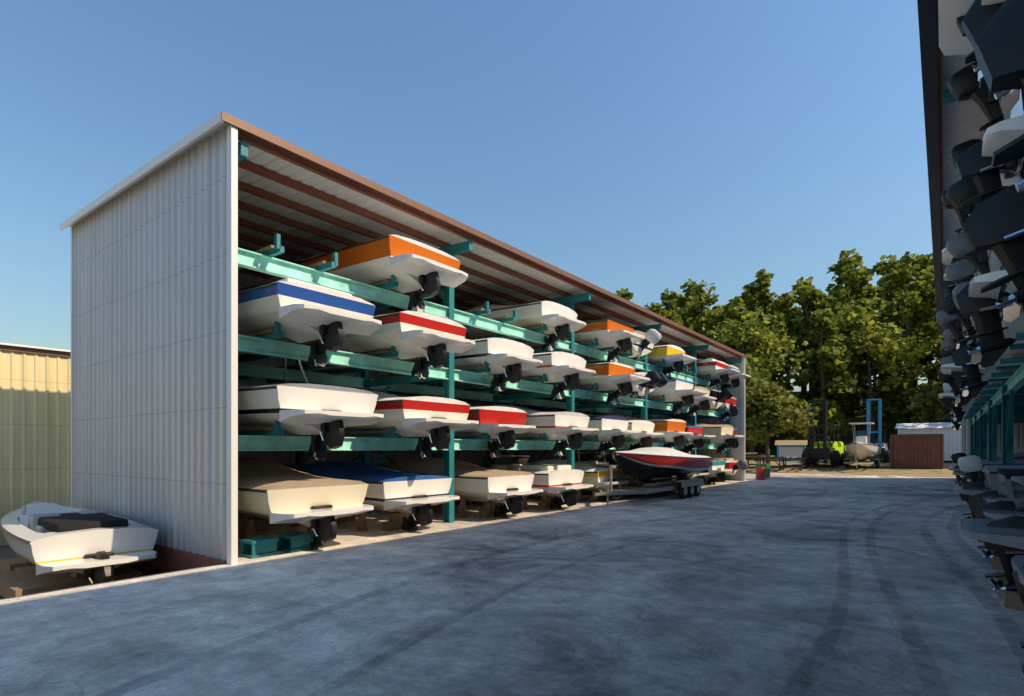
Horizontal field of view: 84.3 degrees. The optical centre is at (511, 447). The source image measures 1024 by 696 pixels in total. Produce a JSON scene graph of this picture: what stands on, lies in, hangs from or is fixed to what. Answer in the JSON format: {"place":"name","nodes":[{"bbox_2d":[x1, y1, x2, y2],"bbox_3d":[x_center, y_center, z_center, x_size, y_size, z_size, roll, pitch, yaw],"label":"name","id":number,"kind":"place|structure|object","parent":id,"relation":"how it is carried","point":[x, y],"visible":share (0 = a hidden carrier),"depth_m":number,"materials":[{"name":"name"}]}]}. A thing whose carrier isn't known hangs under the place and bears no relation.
{"place":"outdoors","nodes":[
{"label":"outdoors","id":0,"kind":"place"},
{"bbox_2d":[0,0,934,391],"label":"sky","id":1,"kind":"structure","parent":0,"point":[646,148],"materials":[{"name":"blue"}]},
{"bbox_2d":[0,390,1023,695],"bbox_3d":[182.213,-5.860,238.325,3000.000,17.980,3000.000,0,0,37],"label":"ground","id":2,"kind":"structure","parent":0,"point":[828,578],"depth_m":7.58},
{"bbox_2d":[0,342,70,545],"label":"beige building","id":3,"kind":"structure","parent":2,"relation":"on","point":[35,423],"depth_m":18.77,"materials":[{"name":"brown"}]},
{"bbox_2d":[0,558,141,597],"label":"wood blocks","id":4,"kind":"object","parent":2,"relation":"on","point":[19,577],"visible":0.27,"depth_m":11.09,"materials":[{"name":"wood"}]},
{"bbox_2d":[0,501,158,583],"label":"boat left on blocks","id":5,"kind":"object","parent":4,"relation":"on","point":[47,538],"visible":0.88,"depth_m":11.00,"materials":[{"name":"white"}]},
{"bbox_2d":[238,531,314,558],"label":"teal floor stands","id":6,"kind":"object","parent":2,"relation":"on","point":[257,547],"visible":0.96,"depth_m":11.41,"materials":[{"name":"paint"}]},
{"bbox_2d":[60,111,746,575],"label":"storage shed","id":7,"kind":"structure","parent":2,"relation":"on","point":[158,277],"depth_m":13.22,"materials":[{"name":"white metal"}]},
{"bbox_2d":[238,477,723,546],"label":"keel blocks","id":8,"kind":"structure","parent":2,"relation":"on","point":[247,527],"depth_m":15.05,"materials":[{"name":"brown wood"}]},
{"bbox_2d":[238,457,373,549],"bbox_3d":[-6.454,1.315,13.806,7.276,2.175,2.598,0,0,37],"label":"boat","id":9,"kind":"object","parent":8,"relation":"on","point":[272,492],"visible":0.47,"depth_m":11.78,"materials":[{"name":"white"}]},
{"bbox_2d":[282,461,459,531],"bbox_3d":[-4.718,1.370,16.303,7.076,1.985,2.548,0,0,37],"label":"boat","id":10,"kind":"object","parent":8,"relation":"on","point":[417,496],"visible":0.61,"depth_m":14.53,"materials":[{"name":"white"}]},
{"bbox_2d":[376,457,542,517],"bbox_3d":[-2.268,1.321,19.006,6.873,2.014,2.498,0,0,37],"label":"boat","id":11,"kind":"object","parent":8,"relation":"on","point":[509,489],"visible":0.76,"depth_m":17.27,"materials":[{"name":"white"}]},
{"bbox_2d":[474,455,592,509],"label":"boat","id":12,"kind":"object","parent":8,"relation":"on","point":[563,483],"visible":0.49,"depth_m":19.64,"materials":[{"name":"white"}]},
{"bbox_2d":[526,459,628,501],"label":"boat","id":13,"kind":"object","parent":8,"relation":"on","point":[597,477],"visible":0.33,"depth_m":22.40,"materials":[{"name":"white"}]},
{"bbox_2d":[527,450,668,496],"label":"boat","id":14,"kind":"object","parent":8,"relation":"on","point":[588,458],"visible":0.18,"depth_m":26.27,"materials":[{"name":"white"}]},
{"bbox_2d":[687,453,747,475],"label":"boat","id":15,"kind":"object","parent":8,"relation":"on","point":[733,464],"visible":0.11,"depth_m":35.39,"materials":[{"name":"red"}]},
{"bbox_2d":[706,459,731,484],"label":"boat","id":16,"kind":"object","parent":8,"relation":"on","point":[717,471],"visible":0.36,"depth_m":33.04,"materials":[{"name":"white"}]},
{"bbox_2d":[238,141,741,522],"bbox_3d":[1.396,-1.934,26.563,8.956,8.168,33.300,0,0,37],"label":"rack","id":17,"kind":"object","parent":2,"relation":"on","point":[533,394],"visible":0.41,"depth_m":17.05,"materials":[{"name":"teal metal"}]},
{"bbox_2d":[238,278,381,367],"bbox_3d":[-6.154,-2.732,13.613,7.076,2.061,2.548,0,0,37],"label":"boat","id":18,"kind":"object","parent":17,"relation":"on","point":[302,312],"visible":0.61,"depth_m":11.61,"materials":[{"name":"white"}]},
{"bbox_2d":[238,358,383,460],"bbox_3d":[-6.198,-1.354,13.651,7.278,3.280,2.598,0,0,37],"label":"boat","id":19,"kind":"object","parent":17,"relation":"on","point":[326,414],"visible":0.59,"depth_m":11.60,"materials":[{"name":"white"}]},
{"bbox_2d":[274,234,467,311],"bbox_3d":[-4.666,-4.427,16.219,7.481,1.986,2.648,0,0,37],"label":"boat","id":20,"kind":"object","parent":17,"relation":"on","point":[420,270],"visible":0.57,"depth_m":14.11,"materials":[{"name":"orange"}]},
{"bbox_2d":[307,311,474,378],"bbox_3d":[-4.226,-2.724,15.856,6.973,1.955,2.498,0,0,37],"label":"boat","id":21,"kind":"object","parent":17,"relation":"on","point":[434,339],"visible":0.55,"depth_m":13.95,"materials":[{"name":"white"}]},
{"bbox_2d":[344,389,478,458],"bbox_3d":[-4.149,-0.694,15.904,6.973,1.955,2.548,0,0,37],"label":"boat","id":22,"kind":"object","parent":17,"relation":"on","point":[436,420],"visible":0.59,"depth_m":13.96,"materials":[{"name":"white"}]},
{"bbox_2d":[388,338,542,391],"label":"boat","id":23,"kind":"object","parent":17,"relation":"on","point":[511,360],"visible":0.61,"depth_m":17.14,"materials":[{"name":"white"}]},
{"bbox_2d":[454,406,535,458],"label":"boat","id":24,"kind":"object","parent":17,"relation":"on","point":[503,425],"visible":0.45,"depth_m":17.18,"materials":[{"name":"white"}]},
{"bbox_2d":[459,301,585,351],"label":"boat","id":25,"kind":"object","parent":17,"relation":"on","point":[561,322],"visible":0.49,"depth_m":19.75,"materials":[{"name":"beige"}]},
{"bbox_2d":[458,352,595,399],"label":"boat","id":26,"kind":"object","parent":17,"relation":"on","point":[570,370],"visible":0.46,"depth_m":19.34,"materials":[{"name":"white"}]},
{"bbox_2d":[491,405,598,455],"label":"boat","id":27,"kind":"object","parent":17,"relation":"on","point":[571,429],"visible":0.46,"depth_m":19.25,"materials":[{"name":"white"}]},
{"bbox_2d":[509,362,649,405],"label":"boat","id":28,"kind":"object","parent":17,"relation":"on","point":[621,379],"visible":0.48,"depth_m":22.09,"materials":[{"name":"orange canvas"},{"name":"white fiberglass"},{"name":"black plastic"}]},
{"bbox_2d":[522,318,643,362],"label":"boat","id":29,"kind":"object","parent":17,"relation":"on","point":[612,332],"visible":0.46,"depth_m":22.22,"materials":[{"name":"orange canvas"},{"name":"white fiberglass"},{"name":"black plastic"}]},
{"bbox_2d":[532,408,641,455],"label":"boat","id":30,"kind":"object","parent":17,"relation":"on","point":[613,431],"visible":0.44,"depth_m":22.31,"materials":[{"name":"white canvas"},{"name":"white fiberglass"},{"name":"black plastic"}]},
{"bbox_2d":[575,329,660,361],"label":"boat","id":31,"kind":"object","parent":17,"relation":"on","point":[645,345],"visible":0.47,"depth_m":24.92,"materials":[{"name":"white"}]},
{"bbox_2d":[574,370,667,399],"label":"boat","id":32,"kind":"object","parent":17,"relation":"on","point":[658,379],"visible":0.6,"depth_m":24.68,"materials":[{"name":"white"}]},
{"bbox_2d":[585,414,663,450],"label":"boat","id":33,"kind":"object","parent":17,"relation":"on","point":[643,439],"visible":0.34,"depth_m":25.00,"materials":[{"name":"white"}]},
{"bbox_2d":[595,414,692,447],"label":"boat","id":34,"kind":"object","parent":17,"relation":"on","point":[674,432],"visible":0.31,"depth_m":27.64,"materials":[{"name":"orange"}]},
{"bbox_2d":[584,379,706,414],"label":"boat","id":35,"kind":"object","parent":17,"relation":"on","point":[684,392],"visible":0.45,"depth_m":27.49,"materials":[{"name":"white canvas"},{"name":"white fiberglass"},{"name":"black plastic"}]},
{"bbox_2d":[636,345,696,377],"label":"boat","id":36,"kind":"object","parent":17,"relation":"on","point":[677,358],"visible":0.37,"depth_m":27.72,"materials":[{"name":"yellow"}]},
{"bbox_2d":[634,386,716,415],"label":"boat","id":37,"kind":"object","parent":17,"relation":"on","point":[701,402],"visible":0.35,"depth_m":30.09,"materials":[{"name":"beige"}]},
{"bbox_2d":[638,359,740,388],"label":"boat","id":38,"kind":"object","parent":17,"relation":"on","point":[720,371],"visible":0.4,"depth_m":32.87,"materials":[{"name":"white"}]},
{"bbox_2d":[683,426,715,453],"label":"boat","id":39,"kind":"object","parent":17,"relation":"on","point":[696,438],"visible":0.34,"depth_m":30.32,"materials":[{"name":"red"}]},
{"bbox_2d":[666,418,743,454],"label":"boat","id":40,"kind":"object","parent":17,"relation":"on","point":[725,435],"visible":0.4,"depth_m":32.67,"materials":[{"name":"beige"}]},
{"bbox_2d":[696,387,732,408],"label":"boat","id":41,"kind":"object","parent":17,"relation":"on","point":[723,394],"visible":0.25,"depth_m":32.87,"materials":[{"name":"white"}]},
{"bbox_2d":[697,364,750,390],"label":"boat","id":42,"kind":"object","parent":17,"relation":"on","point":[734,381],"visible":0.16,"depth_m":35.60,"materials":[{"name":"white"}]},
{"bbox_2d":[718,397,737,421],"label":"boat","id":43,"kind":"object","parent":17,"relation":"on","point":[730,406],"visible":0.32,"depth_m":35.72,"materials":[{"name":"red"}]},
{"bbox_2d":[593,465,704,504],"bbox_3d":[5.595,1.401,23.699,2.600,1.482,8.750,0,0,37],"label":"trailer","id":44,"kind":"object","parent":2,"relation":"on","point":[685,488],"visible":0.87,"depth_m":23.62,"materials":[{"name":"black metal"}]},
{"bbox_2d":[611,447,711,481],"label":"boat","id":45,"kind":"object","parent":44,"relation":"on","point":[647,464],"visible":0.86,"depth_m":23.11,"materials":[{"name":"black"}]},
{"bbox_2d":[659,288,682,310],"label":"tree","id":46,"kind":"object","parent":2,"relation":"on","point":[667,298],"visible":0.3,"depth_m":110.06,"materials":[{"name":"green plant"}]},
{"bbox_2d":[671,279,713,334],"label":"tree","id":47,"kind":"object","parent":2,"relation":"on","point":[680,301],"visible":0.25,"depth_m":96.50,"materials":[{"name":"green plant"}]},
{"bbox_2d":[681,279,718,333],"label":"tree","id":48,"kind":"object","parent":2,"relation":"on","point":[699,298],"visible":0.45,"depth_m":82.77,"materials":[{"name":"green plant"}]},
{"bbox_2d":[700,309,725,342],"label":"tree","id":49,"kind":"object","parent":2,"relation":"on","point":[717,318],"visible":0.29,"depth_m":74.92,"materials":[{"name":"green plant"}]},
{"bbox_2d":[717,304,763,351],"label":"tree","id":50,"kind":"object","parent":2,"relation":"on","point":[736,312],"visible":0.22,"depth_m":68.66,"materials":[{"name":"green plant"}]},
{"bbox_2d":[707,308,811,458],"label":"tree","id":51,"kind":"object","parent":2,"relation":"on","point":[762,359],"visible":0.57,"depth_m":62.66,"materials":[{"name":"green plant"}]},
{"bbox_2d":[742,268,777,328],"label":"tree","id":52,"kind":"object","parent":2,"relation":"on","point":[758,289],"visible":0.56,"depth_m":91.39,"materials":[{"name":"green plant"}]},
{"bbox_2d":[745,378,819,472],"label":"tree","id":53,"kind":"object","parent":2,"relation":"on","point":[770,406],"visible":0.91,"depth_m":45.31,"materials":[{"name":"green plant"}]},
{"bbox_2d":[763,313,801,445],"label":"tree","id":54,"kind":"object","parent":2,"relation":"on","point":[778,319],"visible":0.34,"depth_m":68.42,"materials":[{"name":"green plant"}]},
{"bbox_2d":[764,291,801,376],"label":"tree","id":55,"kind":"object","parent":2,"relation":"on","point":[782,303],"visible":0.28,"depth_m":77.58,"materials":[{"name":"green plant"}]},
{"bbox_2d":[775,440,807,460],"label":"blue kiosk","id":56,"kind":"object","parent":2,"relation":"on","point":[790,448],"visible":0.8,"depth_m":58.01,"materials":[{"name":"blue"}]},
{"bbox_2d":[777,394,808,439],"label":"tree","id":57,"kind":"object","parent":2,"relation":"on","point":[789,433],"visible":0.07,"depth_m":60.77,"materials":[{"name":"green plant"}]},
{"bbox_2d":[785,277,823,393],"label":"tree","id":58,"kind":"object","parent":2,"relation":"on","point":[800,282],"visible":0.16,"depth_m":74.63,"materials":[{"name":"green plant"}]},
{"bbox_2d":[785,285,851,391],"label":"tree","id":59,"kind":"object","parent":2,"relation":"on","point":[809,300],"visible":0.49,"depth_m":72.69,"materials":[{"name":"green plant"}]},
{"bbox_2d":[783,308,860,433],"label":"tree","id":60,"kind":"object","parent":2,"relation":"on","point":[832,351],"visible":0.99,"depth_m":61.06,"materials":[{"name":"green plant"}]},
{"bbox_2d":[798,399,846,466],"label":"forklift","id":61,"kind":"object","parent":2,"relation":"on","point":[825,449],"visible":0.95,"depth_m":49.45,"materials":[{"name":"green metal"}]},
{"bbox_2d":[801,397,849,441],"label":"tree","id":62,"kind":"object","parent":2,"relation":"on","point":[835,415],"visible":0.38,"depth_m":60.20,"materials":[{"name":"green plant"}]},
{"bbox_2d":[808,383,860,441],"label":"tree","id":63,"kind":"object","parent":2,"relation":"on","point":[847,407],"visible":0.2,"depth_m":65.17,"materials":[{"name":"green plant"}]},
{"bbox_2d":[805,317,874,440],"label":"tree","id":64,"kind":"object","parent":2,"relation":"on","point":[816,386],"visible":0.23,"depth_m":64.37,"materials":[{"name":"green plant"}]},
{"bbox_2d":[810,260,881,428],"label":"tree","id":65,"kind":"object","parent":2,"relation":"on","point":[858,278],"visible":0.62,"depth_m":68.99,"materials":[{"name":"green plant"}]},
{"bbox_2d":[824,248,875,301],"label":"tree","id":66,"kind":"object","parent":2,"relation":"on","point":[836,269],"visible":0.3,"depth_m":81.98,"materials":[{"name":"green plant"}]},
{"bbox_2d":[844,268,881,410],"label":"tree","id":67,"kind":"object","parent":2,"relation":"on","point":[871,292],"visible":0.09,"depth_m":75.99,"materials":[{"name":"green plant"}]},
{"bbox_2d":[801,299,933,442],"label":"tree","id":68,"kind":"object","parent":2,"relation":"on","point":[872,334],"visible":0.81,"depth_m":61.57,"materials":[{"name":"green plant"}]},
{"bbox_2d":[859,398,889,462],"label":"forklift","id":69,"kind":"object","parent":2,"relation":"on","point":[885,452],"visible":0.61,"depth_m":51.80,"materials":[{"name":"blue"}]},
{"bbox_2d":[844,422,881,459],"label":"boat","id":70,"kind":"object","parent":69,"relation":"on","point":[862,447],"visible":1,"depth_m":46.70,"materials":[{"name":"white"}]},
{"bbox_2d":[854,375,917,433],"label":"tree","id":71,"kind":"object","parent":2,"relation":"on","point":[895,402],"visible":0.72,"depth_m":62.12,"materials":[{"name":"green plant"}]},
{"bbox_2d":[868,254,924,339],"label":"tree","id":72,"kind":"object","parent":2,"relation":"on","point":[883,267],"visible":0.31,"depth_m":71.82,"materials":[{"name":"green plant"}]},
{"bbox_2d":[858,262,936,420],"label":"tree","id":73,"kind":"object","parent":2,"relation":"on","point":[901,278],"visible":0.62,"depth_m":63.86,"materials":[{"name":"green plant"}]},
{"bbox_2d":[897,253,932,387],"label":"tree","id":74,"kind":"object","parent":2,"relation":"on","point":[923,260],"visible":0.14,"depth_m":81.52,"materials":[{"name":"green plant"}]},
{"bbox_2d":[890,434,943,467],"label":"container rust","id":75,"kind":"object","parent":2,"relation":"on","point":[916,450],"visible":1,"depth_m":45.88,"materials":[{"name":"metal"}]},
{"bbox_2d":[899,265,943,377],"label":"tree","id":76,"kind":"object","parent":2,"relation":"on","point":[916,318],"visible":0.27,"depth_m":64.04,"materials":[{"name":"green plant"}]},
{"bbox_2d":[910,357,942,393],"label":"tree","id":77,"kind":"object","parent":2,"relation":"on","point":[934,369],"visible":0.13,"depth_m":62.70,"materials":[{"name":"green plant"}]},
{"bbox_2d":[895,422,960,460],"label":"white shed","id":78,"kind":"structure","parent":2,"relation":"on","point":[952,441],"depth_m":51.07,"materials":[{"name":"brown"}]},
{"bbox_2d":[907,384,960,422],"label":"tree","id":79,"kind":"object","parent":2,"relation":"on","point":[930,407],"visible":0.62,"depth_m":55.78,"materials":[{"name":"green plant"}]},
{"bbox_2d":[917,0,1023,454],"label":"storage building","id":80,"kind":"structure","parent":2,"relation":"on","point":[949,126],"depth_m":14.50,"materials":[{"name":"white metal"}]},
{"bbox_2d":[943,88,1023,464],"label":"rack","id":81,"kind":"object","parent":2,"relation":"on","point":[1004,403],"visible":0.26,"depth_m":18.89,"materials":[{"name":"metal"}]},
{"bbox_2d":[941,190,970,234],"bbox_3d":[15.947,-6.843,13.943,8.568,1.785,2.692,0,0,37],"label":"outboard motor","id":82,"kind":"object","parent":81,"relation":"on","point":[963,215],"visible":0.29,"depth_m":16.28,"materials":[{"name":"white"}]},
{"bbox_2d":[936,310,978,348],"bbox_3d":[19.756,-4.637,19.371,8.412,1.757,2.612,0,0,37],"label":"outboard motor","id":83,"kind":"object","parent":81,"relation":"on","point":[953,324],"visible":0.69,"depth_m":21.26,"materials":[{"name":"white"}]},
{"bbox_2d":[941,297,976,337],"bbox_3d":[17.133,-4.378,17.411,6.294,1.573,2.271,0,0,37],"label":"outboard motor","id":84,"kind":"object","parent":81,"relation":"on","point":[948,306],"visible":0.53,"depth_m":18.93,"materials":[{"name":"white"}]},
{"bbox_2d":[938,391,980,421],"bbox_3d":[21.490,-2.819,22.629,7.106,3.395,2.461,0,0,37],"label":"outboard motor","id":85,"kind":"object","parent":81,"relation":"on","point":[947,398],"visible":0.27,"depth_m":24.35,"materials":[{"name":"white"}]},
{"bbox_2d":[938,0,982,80],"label":"boat","id":86,"kind":"object","parent":81,"relation":"on","point":[953,39],"visible":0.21,"depth_m":8.55,"materials":[{"name":"white fiberglass"},{"name":"black plastic"},{"name":"metal"}]},
{"bbox_2d":[945,259,980,282],"bbox_3d":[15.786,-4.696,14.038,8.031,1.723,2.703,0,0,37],"label":"outboard motor","id":87,"kind":"object","parent":81,"relation":"on","point":[963,270],"visible":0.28,"depth_m":16.12,"materials":[{"name":"white"}]},
{"bbox_2d":[950,139,980,167],"bbox_3d":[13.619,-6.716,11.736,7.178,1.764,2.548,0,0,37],"label":"outboard motor","id":88,"kind":"object","parent":81,"relation":"on","point":[957,151],"visible":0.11,"depth_m":13.67,"materials":[{"name":"white"}]},
{"bbox_2d":[946,232,1002,274],"bbox_3d":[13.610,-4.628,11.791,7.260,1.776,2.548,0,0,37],"label":"outboard motor","id":89,"kind":"object","parent":81,"relation":"on","point":[958,246],"visible":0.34,"depth_m":13.60,"materials":[{"name":"white"}]},
{"bbox_2d":[941,363,1009,405],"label":"boat","id":90,"kind":"object","parent":81,"relation":"on","point":[952,369],"visible":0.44,"depth_m":16.06,"materials":[{"name":"white"}]},
{"bbox_2d":[937,370,1018,407],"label":"boat","id":91,"kind":"object","parent":81,"relation":"on","point":[949,379],"visible":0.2,"depth_m":21.56,"materials":[{"name":"white"}]},
{"bbox_2d":[948,62,1011,133],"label":"boat","id":92,"kind":"object","parent":81,"relation":"on","point":[963,84],"visible":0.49,"depth_m":10.74,"materials":[{"name":"white"}]},
{"bbox_2d":[946,170,1020,210],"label":"boat","id":93,"kind":"object","parent":81,"relation":"on","point":[959,192],"visible":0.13,"depth_m":10.86,"materials":[{"name":"white"}]},
{"bbox_2d":[951,343,1023,398],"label":"boat","id":94,"kind":"object","parent":81,"relation":"on","point":[961,356],"visible":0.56,"depth_m":13.65,"materials":[{"name":"white"}]},
{"bbox_2d":[952,281,1023,361],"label":"boat","id":95,"kind":"object","parent":81,"relation":"on","point":[1015,326],"visible":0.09,"depth_m":10.30,"materials":[{"name":"white"}]},
{"bbox_2d":[956,270,1022,366],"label":"boat","id":96,"kind":"object","parent":81,"relation":"on","point":[978,305],"visible":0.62,"depth_m":8.26,"materials":[{"name":"white fiberglass"},{"name":"black plastic"},{"name":"metal"}]},
{"bbox_2d":[956,89,1023,214],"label":"boat","id":97,"kind":"object","parent":81,"relation":"on","point":[974,162],"visible":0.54,"depth_m":8.31,"materials":[{"name":"white fiberglass"},{"name":"black plastic"},{"name":"metal"}]},
{"bbox_2d":[961,0,1023,112],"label":"boat","id":98,"kind":"object","parent":81,"relation":"on","point":[978,16],"visible":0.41,"depth_m":5.51,"materials":[{"name":"white"}]},
{"bbox_2d":[962,184,1023,322],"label":"boat","id":99,"kind":"object","parent":81,"relation":"on","point":[995,223],"visible":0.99,"depth_m":5.42,"materials":[{"name":"white fiberglass"},{"name":"black plastic"},{"name":"metal"}]},
{"bbox_2d":[974,0,1023,191],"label":"boat","id":100,"kind":"object","parent":81,"relation":"on","point":[999,47],"visible":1,"depth_m":3.08,"materials":[{"name":"white"}]},
{"bbox_2d":[956,478,1023,610],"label":"keel blocks","id":101,"kind":"structure","parent":2,"relation":"on","point":[1012,599],"depth_m":7.60,"materials":[{"name":"brown wood"}]},
{"bbox_2d":[953,465,1023,518],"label":"boat","id":102,"kind":"object","parent":101,"relation":"on","point":[967,492],"visible":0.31,"depth_m":15.42,"materials":[{"name":"painted fiberglass"},{"name":"black plastic"},{"name":"metal"}]},
{"bbox_2d":[957,455,1023,486],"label":"boat","id":103,"kind":"object","parent":101,"relation":"on","point":[972,466],"visible":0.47,"depth_m":18.78,"materials":[{"name":"grey"}]},
{"bbox_2d":[960,515,1023,595],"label":"boat","id":104,"kind":"object","parent":101,"relation":"on","point":[1003,537],"visible":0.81,"depth_m":8.12,"materials":[{"name":"grey"}]},
{"bbox_2d":[968,468,1023,512],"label":"boat","id":105,"kind":"object","parent":101,"relation":"on","point":[976,501],"visible":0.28,"depth_m":13.12,"materials":[{"name":"grey"}]},
{"bbox_2d":[973,476,1023,562],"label":"boat","id":106,"kind":"object","parent":101,"relation":"on","point":[998,509],"visible":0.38,"depth_m":10.46,"materials":[{"name":"grey"}]},
{"bbox_2d":[1011,555,1023,648],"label":"boat","id":107,"kind":"object","parent":101,"relation":"on","point":[1017,562],"visible":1,"depth_m":5.40,"materials":[{"name":"grey"}]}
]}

